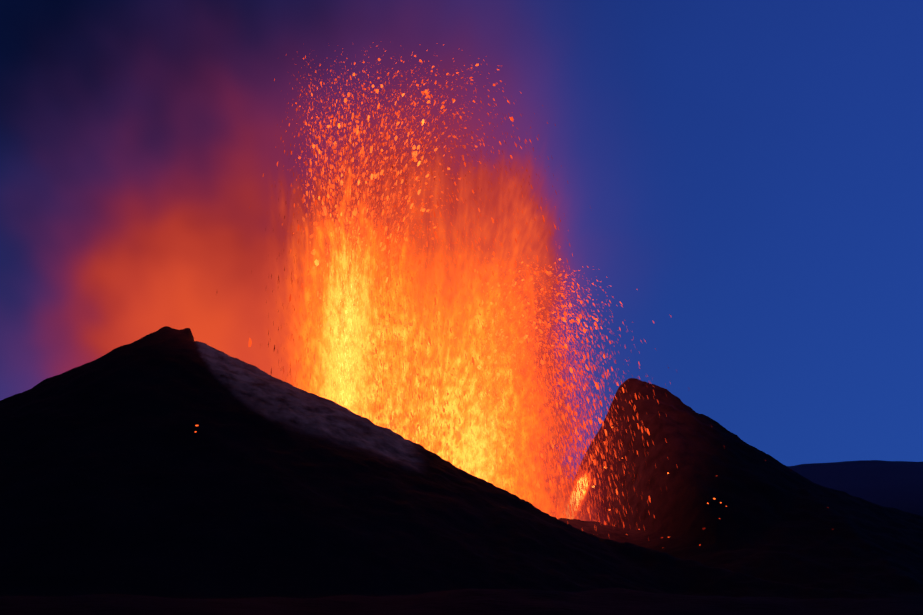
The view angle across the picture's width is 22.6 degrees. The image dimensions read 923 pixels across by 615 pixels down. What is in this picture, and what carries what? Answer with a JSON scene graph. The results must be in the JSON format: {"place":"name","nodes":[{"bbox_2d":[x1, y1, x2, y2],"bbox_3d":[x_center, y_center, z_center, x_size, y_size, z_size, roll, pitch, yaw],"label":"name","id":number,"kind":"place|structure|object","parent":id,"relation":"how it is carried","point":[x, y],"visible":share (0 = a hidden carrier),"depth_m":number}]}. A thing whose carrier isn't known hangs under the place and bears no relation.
{"place":"outdoors","nodes":[
{"label":"outdoors","id":0,"kind":"place"},
{"bbox_2d":[0,326,922,614],"bbox_3d":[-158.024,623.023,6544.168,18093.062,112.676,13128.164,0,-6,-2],"label":"ground","id":1,"kind":"structure","parent":0,"point":[166,470],"depth_m":861.89},
{"bbox_2d":[195,425,833,537],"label":"lava bombs","id":2,"kind":"object","parent":1,"relation":"on","point":[594,486],"visible":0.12,"depth_m":974.50},
{"bbox_2d":[0,0,922,485],"label":"sky","id":3,"kind":"structure","parent":0,"point":[752,169]},
{"bbox_2d":[249,45,677,539],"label":"lava clots","id":4,"kind":"object","parent":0,"point":[350,320],"visible":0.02,"depth_m":1029.97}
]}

